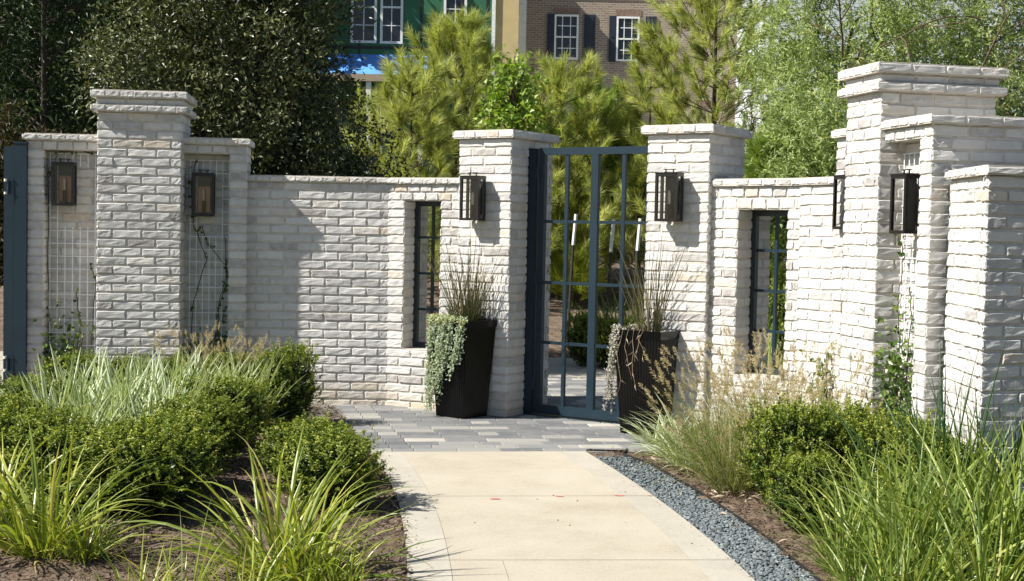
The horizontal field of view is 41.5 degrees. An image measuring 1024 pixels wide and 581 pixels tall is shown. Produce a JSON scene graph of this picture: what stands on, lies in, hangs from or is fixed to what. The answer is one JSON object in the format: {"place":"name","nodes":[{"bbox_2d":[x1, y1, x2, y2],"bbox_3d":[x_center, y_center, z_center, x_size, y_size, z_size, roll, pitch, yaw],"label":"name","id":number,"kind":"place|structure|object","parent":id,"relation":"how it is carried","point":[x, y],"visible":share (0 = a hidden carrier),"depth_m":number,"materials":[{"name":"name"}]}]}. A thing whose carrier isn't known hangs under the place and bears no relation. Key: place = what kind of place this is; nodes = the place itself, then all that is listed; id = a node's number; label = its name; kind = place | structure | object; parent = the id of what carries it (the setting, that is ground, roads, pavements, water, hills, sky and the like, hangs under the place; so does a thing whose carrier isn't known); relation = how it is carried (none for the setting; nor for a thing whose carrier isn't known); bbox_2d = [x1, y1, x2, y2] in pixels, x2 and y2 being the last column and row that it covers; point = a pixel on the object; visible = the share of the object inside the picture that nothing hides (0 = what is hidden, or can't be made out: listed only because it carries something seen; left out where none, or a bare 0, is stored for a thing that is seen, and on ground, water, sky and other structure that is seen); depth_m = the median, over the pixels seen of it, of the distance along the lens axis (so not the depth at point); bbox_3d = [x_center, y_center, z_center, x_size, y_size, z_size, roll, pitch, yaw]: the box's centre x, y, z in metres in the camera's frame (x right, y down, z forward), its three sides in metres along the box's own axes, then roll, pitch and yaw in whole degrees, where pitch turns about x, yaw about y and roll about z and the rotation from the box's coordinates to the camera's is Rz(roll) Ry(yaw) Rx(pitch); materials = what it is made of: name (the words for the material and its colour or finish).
{"place":"outdoors","nodes":[
{"label":"outdoors","id":0,"kind":"place"},
{"bbox_2d":[0,259,785,370],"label":"hedge","id":1,"kind":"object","parent":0,"point":[555,322],"visible":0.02,"depth_m":21.07,"materials":[{"name":"plant"}]},
{"bbox_2d":[549,237,613,306],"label":"pine tree","id":2,"kind":"object","parent":1,"relation":"on","point":[580,272],"visible":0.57,"depth_m":20.73,"materials":[{"name":"green plant"}]},
{"bbox_2d":[557,306,605,366],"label":"boxwood shrub","id":3,"kind":"object","parent":1,"relation":"on","point":[576,334],"visible":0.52,"depth_m":15.84,"materials":[{"name":"green plant"}]},
{"bbox_2d":[550,189,618,285],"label":"pine tree","id":4,"kind":"object","parent":1,"relation":"on","point":[559,213],"visible":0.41,"depth_m":21.13,"materials":[{"name":"green plant"}]},
{"bbox_2d":[546,74,648,266],"bbox_3d":[1.432,-1.788,22.435,2.339,3.786,2.106,-1,3,-35],"label":"pine tree","id":5,"kind":"object","parent":1,"relation":"on","point":[609,100],"visible":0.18,"depth_m":22.12,"materials":[{"name":"green plant"}]},
{"bbox_2d":[746,41,866,274],"bbox_3d":[3.451,-0.897,15.212,1.770,3.836,1.683,1,3,-14],"label":"feathery tree","id":6,"kind":"object","parent":1,"relation":"on","point":[816,151],"visible":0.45,"depth_m":14.96,"materials":[{"name":"green plant"}]},
{"bbox_2d":[718,0,1023,175],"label":"feathery tree","id":7,"kind":"object","parent":1,"relation":"on","point":[971,39],"visible":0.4,"depth_m":15.84,"materials":[{"name":"green plant"}]},
{"bbox_2d":[309,377,724,453],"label":"paving","id":8,"kind":"structure","parent":0,"point":[404,429],"depth_m":10.71,"materials":[{"name":"stone"}]},
{"bbox_2d":[429,318,496,418],"bbox_3d":[-0.421,0.651,11.454,0.412,0.820,0.412,3,3,39],"label":"planter","id":9,"kind":"object","parent":8,"relation":"on","point":[464,390],"visible":0.81,"depth_m":11.33,"materials":[{"name":"black paint"}]},
{"bbox_2d":[422,313,467,413],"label":"trailing plant","id":10,"kind":"object","parent":9,"relation":"in","point":[439,351],"visible":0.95,"depth_m":11.30,"materials":[{"name":"green plant"}]},
{"bbox_2d":[407,225,514,320],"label":"reed clump","id":11,"kind":"object","parent":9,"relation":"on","point":[466,309],"visible":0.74,"depth_m":11.38,"materials":[{"name":"plant"}]},
{"bbox_2d":[523,146,648,423],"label":"garden gate","id":12,"kind":"structure","parent":8,"relation":"on","point":[536,282],"depth_m":11.46,"materials":[{"name":"blue metal"}]},
{"bbox_2d":[612,328,679,436],"bbox_3d":[1.098,0.716,10.674,0.453,0.820,0.453,3,3,39],"label":"planter","id":13,"kind":"object","parent":8,"relation":"on","point":[631,398],"visible":0.77,"depth_m":10.52,"materials":[{"name":"black paint"}]},
{"bbox_2d":[602,219,702,331],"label":"reed clump","id":14,"kind":"object","parent":13,"relation":"in","point":[648,325],"visible":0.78,"depth_m":10.57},
{"bbox_2d":[641,123,752,434],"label":"brick gate pier","id":15,"kind":"structure","parent":8,"relation":"on","point":[701,156],"depth_m":10.52,"materials":[{"name":"brick"}]},
{"bbox_2d":[654,169,684,221],"bbox_3d":[1.261,-0.740,10.534,0.196,0.407,0.283,3,3,33],"label":"wall lantern","id":16,"kind":"object","parent":15,"relation":"attached to","point":[674,190],"depth_m":10.46,"materials":[{"name":"brown metal"}]},
{"bbox_2d":[706,178,800,436],"bbox_3d":[1.960,0.193,10.388,0.809,2.084,0.516,3,3,42],"label":"window wall","id":17,"kind":"structure","parent":8,"relation":"on","point":[743,211],"depth_m":10.36,"materials":[{"name":"brick"}]},
{"bbox_2d":[747,210,788,374],"bbox_3d":[2.014,0.016,10.328,0.440,1.255,0.045,3,3,42],"label":"window frame","id":18,"kind":"structure","parent":17,"relation":"in","point":[755,249],"depth_m":10.41,"materials":[{"name":"metal"}]},
{"bbox_2d":[371,451,754,580],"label":"path","id":19,"kind":"structure","parent":0,"point":[537,515],"depth_m":7.27,"materials":[{"name":"beige concrete"}]},
{"bbox_2d":[629,320,849,453],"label":"fountain grass","id":20,"kind":"object","parent":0,"point":[728,370],"depth_m":9.24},
{"bbox_2d":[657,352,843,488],"bbox_3d":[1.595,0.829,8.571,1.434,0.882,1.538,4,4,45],"label":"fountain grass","id":21,"kind":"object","parent":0,"point":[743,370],"depth_m":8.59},
{"bbox_2d":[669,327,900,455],"bbox_3d":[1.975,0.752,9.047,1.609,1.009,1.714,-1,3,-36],"label":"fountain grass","id":22,"kind":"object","parent":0,"point":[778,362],"depth_m":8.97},
{"label":"ground","id":23,"kind":"structure","parent":0,"visible":0},
{"bbox_2d":[0,97,58,286],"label":"undergrowth bush","id":24,"kind":"object","parent":23,"relation":"on","point":[5,140],"visible":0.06,"depth_m":25.91,"materials":[{"name":"green plant"}]},
{"bbox_2d":[0,0,98,224],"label":"forest tree","id":25,"kind":"object","parent":23,"relation":"on","point":[10,6],"visible":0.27,"depth_m":29.46,"materials":[{"name":"green plant"}]},
{"bbox_2d":[0,0,119,163],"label":"forest tree","id":26,"kind":"object","parent":23,"relation":"on","point":[67,46],"visible":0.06,"depth_m":32.38,"materials":[{"name":"green plant"}]},
{"bbox_2d":[22,133,97,393],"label":"trellis wall","id":27,"kind":"structure","parent":23,"relation":"on","point":[41,148],"depth_m":11.85,"materials":[{"name":"brick"}]},
{"bbox_2d":[3,141,28,389],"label":"driveway gate","id":28,"kind":"structure","parent":27,"relation":"attached to","point":[15,293],"depth_m":11.68,"materials":[{"name":"blue metal"}]},
{"bbox_2d":[51,159,76,205],"bbox_3d":[-3.905,-0.946,11.842,0.196,0.407,0.283,1,3,-6],"label":"wall lantern","id":29,"kind":"object","parent":27,"relation":"attached to","point":[68,183],"depth_m":11.79,"materials":[{"name":"brown metal"}]},
{"bbox_2d":[48,153,97,358],"bbox_3d":[-3.825,-0.248,11.873,0.469,1.904,0.051,1,3,-6],"label":"wire trellis","id":30,"kind":"object","parent":27,"relation":"attached to","point":[87,269],"visible":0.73,"depth_m":11.85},
{"bbox_2d":[0,0,139,152],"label":"forest tree","id":31,"kind":"object","parent":23,"relation":"on","point":[42,72],"visible":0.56,"depth_m":28.08,"materials":[{"name":"green plant"}]},
{"bbox_2d":[3,0,177,134],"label":"forest tree","id":32,"kind":"object","parent":23,"relation":"on","point":[129,28],"visible":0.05,"depth_m":32.97,"materials":[{"name":"green plant"}]},
{"bbox_2d":[90,89,197,368],"bbox_3d":[-3.245,-0.332,11.930,0.821,2.789,0.711,1,3,-6],"label":"brick pilaster","id":33,"kind":"object","parent":23,"relation":"on","point":[141,218],"visible":0.77,"depth_m":11.63,"materials":[{"name":"brick"}]},
{"bbox_2d":[182,137,254,371],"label":"trellis wall","id":34,"kind":"structure","parent":23,"relation":"on","point":[235,153],"depth_m":11.97,"materials":[{"name":"brick"}]},
{"bbox_2d":[191,169,215,215],"bbox_3d":[-2.721,-0.863,11.969,0.196,0.407,0.283,1,3,-6],"label":"wall lantern","id":35,"kind":"object","parent":34,"relation":"attached to","point":[206,193],"depth_m":11.92,"materials":[{"name":"brown metal"}]},
{"bbox_2d":[188,160,229,351],"bbox_3d":[-2.684,-0.290,11.990,0.357,1.724,0.051,1,3,-6],"label":"wire trellis","id":36,"kind":"object","parent":34,"relation":"attached to","point":[196,274],"visible":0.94,"depth_m":11.97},
{"bbox_2d":[53,0,402,176],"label":"evergreen tree","id":37,"kind":"object","parent":23,"relation":"on","point":[202,85],"visible":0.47,"depth_m":14.31,"materials":[{"name":"green plant"}]},
{"bbox_2d":[245,175,389,404],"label":"garden wall","id":38,"kind":"structure","parent":23,"relation":"on","point":[317,258],"depth_m":12.00,"materials":[{"name":"brick"}]},
{"bbox_2d":[245,88,429,301],"bbox_3d":[-1.990,-0.576,14.544,2.302,3.198,1.796,1,3,0],"label":"evergreen tree","id":39,"kind":"object","parent":23,"relation":"on","point":[320,167],"visible":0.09,"depth_m":14.42,"materials":[{"name":"green plant"}]},
{"bbox_2d":[236,0,491,258],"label":"unfinished house","id":40,"kind":"structure","parent":23,"relation":"on","point":[391,17],"depth_m":45.14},
{"bbox_2d":[350,0,376,42],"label":"window","id":41,"kind":"structure","parent":40,"relation":"in","point":[363,36],"depth_m":45.12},
{"bbox_2d":[380,0,402,43],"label":"window","id":42,"kind":"structure","parent":40,"relation":"in","point":[391,11],"depth_m":45.12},
{"bbox_2d":[339,50,459,286],"bbox_3d":[-1.722,-1.442,20.458,2.817,4.421,2.706,1,3,0],"label":"pine tree","id":43,"kind":"object","parent":23,"relation":"on","point":[403,114],"visible":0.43,"depth_m":20.17,"materials":[{"name":"green plant"}]},
{"bbox_2d":[337,1,584,277],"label":"pine tree","id":44,"kind":"object","parent":23,"relation":"on","point":[469,39],"visible":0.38,"depth_m":21.96,"materials":[{"name":"green plant"}]},
{"bbox_2d":[0,404,997,580],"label":"mulch bed","id":45,"kind":"object","parent":23,"relation":"on","point":[12,568],"visible":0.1,"depth_m":7.01,"materials":[{"name":"brown soil"}]},
{"bbox_2d":[0,400,97,499],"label":"boxwood shrub","id":46,"kind":"object","parent":45,"relation":"on","point":[8,431],"visible":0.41,"depth_m":7.63,"materials":[{"name":"green plant"}]},
{"bbox_2d":[0,353,120,425],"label":"flax lily","id":47,"kind":"object","parent":45,"relation":"on","point":[44,390],"visible":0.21,"depth_m":9.12,"materials":[{"name":"green plant"}]},
{"bbox_2d":[0,426,121,539],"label":"strap leaf clump","id":48,"kind":"object","parent":45,"relation":"on","point":[5,498],"visible":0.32,"depth_m":6.84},
{"bbox_2d":[32,150,96,367],"bbox_3d":[-3.811,-0.110,11.748,0.769,2.246,0.288,1,3,0],"label":"climbing vine","id":49,"kind":"object","parent":45,"relation":"on","point":[65,345],"visible":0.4,"depth_m":11.81,"materials":[{"name":"green plant"}]},
{"bbox_2d":[30,348,121,392],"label":"boxwood shrub","id":50,"kind":"object","parent":45,"relation":"on","point":[65,361],"visible":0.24,"depth_m":10.73,"materials":[{"name":"green plant"}]},
{"bbox_2d":[5,340,158,415],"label":"flax lily","id":51,"kind":"object","parent":45,"relation":"on","point":[99,371],"visible":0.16,"depth_m":9.80,"materials":[{"name":"green plant"}]},
{"bbox_2d":[0,413,167,573],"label":"strap leaf clump","id":52,"kind":"object","parent":45,"relation":"on","point":[10,532],"visible":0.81,"depth_m":6.39,"materials":[{"name":"plant"}]},
{"bbox_2d":[4,413,165,511],"bbox_3d":[-2.350,0.950,7.506,0.897,0.563,0.798,2,3,9],"label":"boxwood shrub","id":53,"kind":"object","parent":45,"relation":"on","point":[77,442],"visible":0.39,"depth_m":7.33,"materials":[{"name":"green plant"}]},
{"bbox_2d":[16,478,174,568],"bbox_3d":[-2.003,1.115,6.419,0.820,0.420,0.704,-1,3,-38],"label":"strap leaf clump","id":54,"kind":"object","parent":45,"relation":"on","point":[81,546],"visible":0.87,"depth_m":6.34,"materials":[{"name":"plant"}]},
{"bbox_2d":[31,360,177,428],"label":"flax lily","id":55,"kind":"object","parent":45,"relation":"on","point":[80,403],"visible":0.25,"depth_m":9.04,"materials":[{"name":"green plant"}]},
{"bbox_2d":[63,346,218,419],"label":"flax lily","id":56,"kind":"object","parent":45,"relation":"on","point":[111,382],"visible":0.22,"depth_m":9.45,"materials":[{"name":"green plant"}]},
{"bbox_2d":[70,413,227,519],"bbox_3d":[-2.007,0.965,7.367,0.869,0.556,0.920,2,3,16],"label":"boxwood shrub","id":57,"kind":"object","parent":45,"relation":"on","point":[170,470],"visible":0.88,"depth_m":7.20,"materials":[{"name":"green plant"}]},
{"bbox_2d":[72,500,277,580],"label":"strap leaf clump","id":58,"kind":"object","parent":45,"relation":"on","point":[201,575],"visible":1,"depth_m":5.23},
{"bbox_2d":[109,402,241,485],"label":"boxwood shrub","id":59,"kind":"object","parent":45,"relation":"on","point":[190,423],"visible":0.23,"depth_m":8.03,"materials":[{"name":"green plant"}]},
{"bbox_2d":[136,389,260,466],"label":"boxwood shrub","id":60,"kind":"object","parent":45,"relation":"on","point":[226,415],"visible":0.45,"depth_m":8.76,"materials":[{"name":"green plant"}]},
{"bbox_2d":[181,159,232,375],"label":"climbing vine","id":61,"kind":"object","parent":45,"relation":"on","point":[217,333],"visible":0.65,"depth_m":11.97,"materials":[{"name":"green plant"}]},
{"bbox_2d":[161,362,283,447],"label":"boxwood shrub","id":62,"kind":"object","parent":45,"relation":"on","point":[225,384],"visible":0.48,"depth_m":9.51,"materials":[{"name":"green plant"}]},
{"bbox_2d":[145,526,314,580],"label":"strap leaf clump","id":63,"kind":"object","parent":45,"relation":"on","point":[252,571],"visible":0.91,"depth_m":5.46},
{"bbox_2d":[106,423,414,580],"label":"strap leaf clump","id":64,"kind":"object","parent":45,"relation":"on","point":[309,509],"visible":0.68,"depth_m":6.00,"materials":[{"name":"plant"}]},
{"bbox_2d":[247,335,324,425],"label":"boxwood shrub","id":65,"kind":"object","parent":45,"relation":"on","point":[296,399],"visible":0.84,"depth_m":10.65,"materials":[{"name":"green plant"}]},
{"bbox_2d":[245,410,365,482],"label":"boxwood shrub","id":66,"kind":"object","parent":45,"relation":"on","point":[281,433],"visible":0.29,"depth_m":8.22,"materials":[{"name":"green plant"}]},
{"bbox_2d":[256,419,394,509],"bbox_3d":[-1.054,1.001,7.653,0.769,0.496,0.813,1,3,-14],"label":"boxwood shrub","id":67,"kind":"object","parent":45,"relation":"on","point":[319,456],"visible":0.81,"depth_m":7.52,"materials":[{"name":"green plant"}]},
{"bbox_2d":[208,483,447,580],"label":"strap leaf clump","id":68,"kind":"object","parent":45,"relation":"on","point":[293,568],"visible":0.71,"depth_m":5.79,"materials":[{"name":"plant"}]},
{"bbox_2d":[255,516,404,580],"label":"strap leaf clump","id":69,"kind":"object","parent":45,"relation":"on","point":[347,577],"visible":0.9,"depth_m":5.62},
{"bbox_2d":[385,177,459,408],"bbox_3d":[-0.691,0.056,12.077,0.751,2.104,0.517,2,3,23],"label":"window wall","id":70,"kind":"structure","parent":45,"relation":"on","point":[411,200],"depth_m":11.97,"materials":[{"name":"brick"}]},
{"bbox_2d":[412,201,441,347],"bbox_3d":[-0.710,-0.141,12.073,0.365,1.307,0.045,2,3,23],"label":"window frame","id":71,"kind":"structure","parent":70,"relation":"in","point":[416,288],"depth_m":12.10,"materials":[{"name":"metal"}]},
{"bbox_2d":[452,129,559,416],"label":"brick gate pier","id":72,"kind":"structure","parent":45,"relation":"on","point":[498,158],"depth_m":11.50,"materials":[{"name":"brick"}]},
{"bbox_2d":[459,172,486,220],"bbox_3d":[-0.289,-0.800,11.530,0.196,0.407,0.283,3,3,33],"label":"wall lantern","id":73,"kind":"object","parent":72,"relation":"attached to","point":[475,187],"depth_m":11.46,"materials":[{"name":"brown metal"}]},
{"bbox_2d":[610,340,814,494],"bbox_3d":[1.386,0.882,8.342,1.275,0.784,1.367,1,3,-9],"label":"fountain grass","id":74,"kind":"object","parent":45,"relation":"on","point":[728,477],"depth_m":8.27,"materials":[{"name":"plant"}]},
{"bbox_2d":[734,386,859,506],"bbox_3d":[1.656,0.917,7.904,0.725,0.758,0.650,0,3,-21],"label":"boxwood shrub","id":75,"kind":"object","parent":45,"relation":"on","point":[800,422],"visible":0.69,"depth_m":7.78,"materials":[{"name":"green plant"}]},
{"bbox_2d":[760,442,854,533],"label":"boxwood shrub","id":76,"kind":"object","parent":45,"relation":"on","point":[787,488],"visible":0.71,"depth_m":7.17,"materials":[{"name":"green plant"}]},
{"bbox_2d":[758,463,925,580],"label":"strap leaf clump","id":77,"kind":"object","parent":45,"relation":"on","point":[826,532],"visible":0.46,"depth_m":6.38,"materials":[{"name":"plant"}]},
{"bbox_2d":[785,522,951,580],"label":"strap leaf clump","id":78,"kind":"object","parent":45,"relation":"on","point":[840,566],"visible":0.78,"depth_m":5.56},
{"bbox_2d":[772,427,970,556],"bbox_3d":[1.791,1.083,6.837,1.085,0.788,1.122,-1,3,-42],"label":"strap leaf clump","id":79,"kind":"object","parent":45,"relation":"on","point":[857,500],"visible":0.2,"depth_m":6.82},
{"bbox_2d":[818,403,951,510],"bbox_3d":[2.191,0.982,7.735,0.742,0.672,0.673,-1,3,-36],"label":"boxwood shrub","id":80,"kind":"object","parent":45,"relation":"on","point":[878,423],"visible":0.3,"depth_m":7.71,"materials":[{"name":"green plant"}]},
{"bbox_2d":[859,234,914,422],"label":"climbing vine","id":81,"kind":"object","parent":45,"relation":"on","point":[891,366],"visible":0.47,"depth_m":8.71,"materials":[{"name":"green plant"}]},
{"bbox_2d":[759,437,1021,580],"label":"strap leaf clump","id":82,"kind":"object","parent":45,"relation":"on","point":[847,528],"visible":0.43,"depth_m":6.01,"materials":[{"name":"plant"}]},
{"bbox_2d":[779,492,1013,580],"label":"strap leaf clump","id":83,"kind":"object","parent":45,"relation":"on","point":[902,570],"visible":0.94,"depth_m":5.34,"materials":[{"name":"plant"}]},
{"bbox_2d":[786,413,1023,561],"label":"strap leaf clump","id":84,"kind":"object","parent":45,"relation":"on","point":[896,475],"visible":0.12,"depth_m":6.55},
{"bbox_2d":[800,433,1023,580],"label":"strap leaf clump","id":85,"kind":"object","parent":45,"relation":"on","point":[916,539],"visible":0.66,"depth_m":5.79,"materials":[{"name":"plant"}]},
{"bbox_2d":[811,333,1023,530],"bbox_3d":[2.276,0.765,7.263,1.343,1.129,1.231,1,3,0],"label":"tall grass","id":86,"kind":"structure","parent":45,"relation":"on","point":[939,424],"depth_m":7.16,"materials":[{"name":"plant"}]},
{"bbox_2d":[816,396,1023,577],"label":"strap leaf clump","id":87,"kind":"object","parent":45,"relation":"on","point":[986,515],"visible":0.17,"depth_m":6.31,"materials":[{"name":"plant"}]},
{"bbox_2d":[828,446,1023,580],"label":"strap leaf clump","id":88,"kind":"object","parent":45,"relation":"on","point":[1013,573],"visible":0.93,"depth_m":5.42,"materials":[{"name":"plant"}]},
{"bbox_2d":[864,416,989,515],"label":"boxwood shrub","id":89,"kind":"object","parent":45,"relation":"on","point":[900,442],"visible":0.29,"depth_m":7.23,"materials":[{"name":"green plant"}]},
{"bbox_2d":[840,397,1023,544],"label":"strap leaf clump","id":90,"kind":"object","parent":45,"relation":"on","point":[1017,470],"visible":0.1,"depth_m":6.76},
{"bbox_2d":[869,423,1023,580],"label":"strap leaf clump","id":91,"kind":"object","parent":45,"relation":"on","point":[1017,553],"visible":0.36,"depth_m":5.93,"materials":[{"name":"plant"}]},
{"bbox_2d":[876,403,1023,552],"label":"strap leaf clump","id":92,"kind":"object","parent":45,"relation":"on","point":[989,470],"visible":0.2,"depth_m":6.41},
{"bbox_2d":[469,43,560,190],"bbox_3d":[0.014,-1.018,16.433,1.129,3.998,1.130,1,3,0],"label":"maple sapling","id":93,"kind":"object","parent":23,"relation":"on","point":[507,114],"visible":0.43,"depth_m":16.30,"materials":[{"name":"green plant"}]},
{"bbox_2d":[502,46,644,299],"bbox_3d":[0.777,-1.562,21.448,3.013,4.675,3.160,3,3,28],"label":"pine tree","id":94,"kind":"object","parent":23,"relation":"on","point":[560,93],"visible":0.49,"depth_m":21.04,"materials":[{"name":"green plant"}]},
{"bbox_2d":[490,0,737,262],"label":"brick house","id":95,"kind":"structure","parent":23,"relation":"on","point":[576,29],"depth_m":46.62,"materials":[{"name":"brick"}]},
{"bbox_2d":[554,14,578,59],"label":"window","id":96,"kind":"structure","parent":95,"relation":"in","point":[568,25],"depth_m":46.62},
{"bbox_2d":[582,34,695,296],"bbox_3d":[2.184,-1.720,22.038,2.353,4.996,2.260,3,3,35],"label":"pine tree","id":97,"kind":"object","parent":23,"relation":"on","point":[630,113],"visible":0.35,"depth_m":21.68,"materials":[{"name":"green plant"}]},
{"bbox_2d":[608,0,801,267],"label":"pine tree","id":98,"kind":"object","parent":23,"relation":"on","point":[709,19],"visible":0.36,"depth_m":20.19,"materials":[{"name":"green plant"}]},
{"bbox_2d":[594,451,816,580],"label":"gravel","id":99,"kind":"structure","parent":23,"relation":"on","point":[750,552],"depth_m":7.32,"materials":[{"name":"gravel"}]},
{"bbox_2d":[743,110,813,294],"bbox_3d":[2.996,-0.490,15.482,1.622,3.144,1.660,1,3,0],"label":"pine tree","id":100,"kind":"object","parent":23,"relation":"on","point":[752,148],"visible":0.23,"depth_m":15.22,"materials":[{"name":"green plant"}]},
{"bbox_2d":[795,177,839,407],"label":"garden wall","id":101,"kind":"structure","parent":23,"relation":"on","point":[814,322],"depth_m":9.79,"materials":[{"name":"brick"}]},
{"bbox_2d":[829,128,847,407],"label":"trellis wall","id":102,"kind":"structure","parent":23,"relation":"on","point":[840,134],"depth_m":9.53,"materials":[{"name":"brick"}]},
{"bbox_2d":[735,0,1023,258],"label":"pale house","id":103,"kind":"structure","parent":23,"relation":"on","point":[856,4],"depth_m":41.66,"materials":[{"name":"grey"}]},
{"bbox_2d":[837,61,1009,419],"bbox_3d":[2.720,-0.089,9.120,0.952,2.789,0.592,1,3,-13],"label":"brick pilaster","id":104,"kind":"object","parent":23,"relation":"on","point":[876,94],"visible":0.47,"depth_m":8.85,"materials":[{"name":"brick"}]},
{"bbox_2d":[880,113,1023,431],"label":"trellis wall","id":105,"kind":"structure","parent":23,"relation":"on","point":[942,144],"depth_m":8.28,"materials":[{"name":"brick"}]},
{"bbox_2d":[889,169,920,233],"bbox_3d":[2.570,-0.562,8.570,0.283,0.407,0.196,1,3,-13],"label":"wall lantern","id":106,"kind":"object","parent":105,"relation":"attached to","point":[911,201],"depth_m":8.53,"materials":[{"name":"brown metal"}]},
{"bbox_2d":[941,165,1023,508],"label":"garden wall","id":107,"kind":"structure","parent":23,"relation":"on","point":[984,311],"depth_m":7.57,"materials":[{"name":"brick"}]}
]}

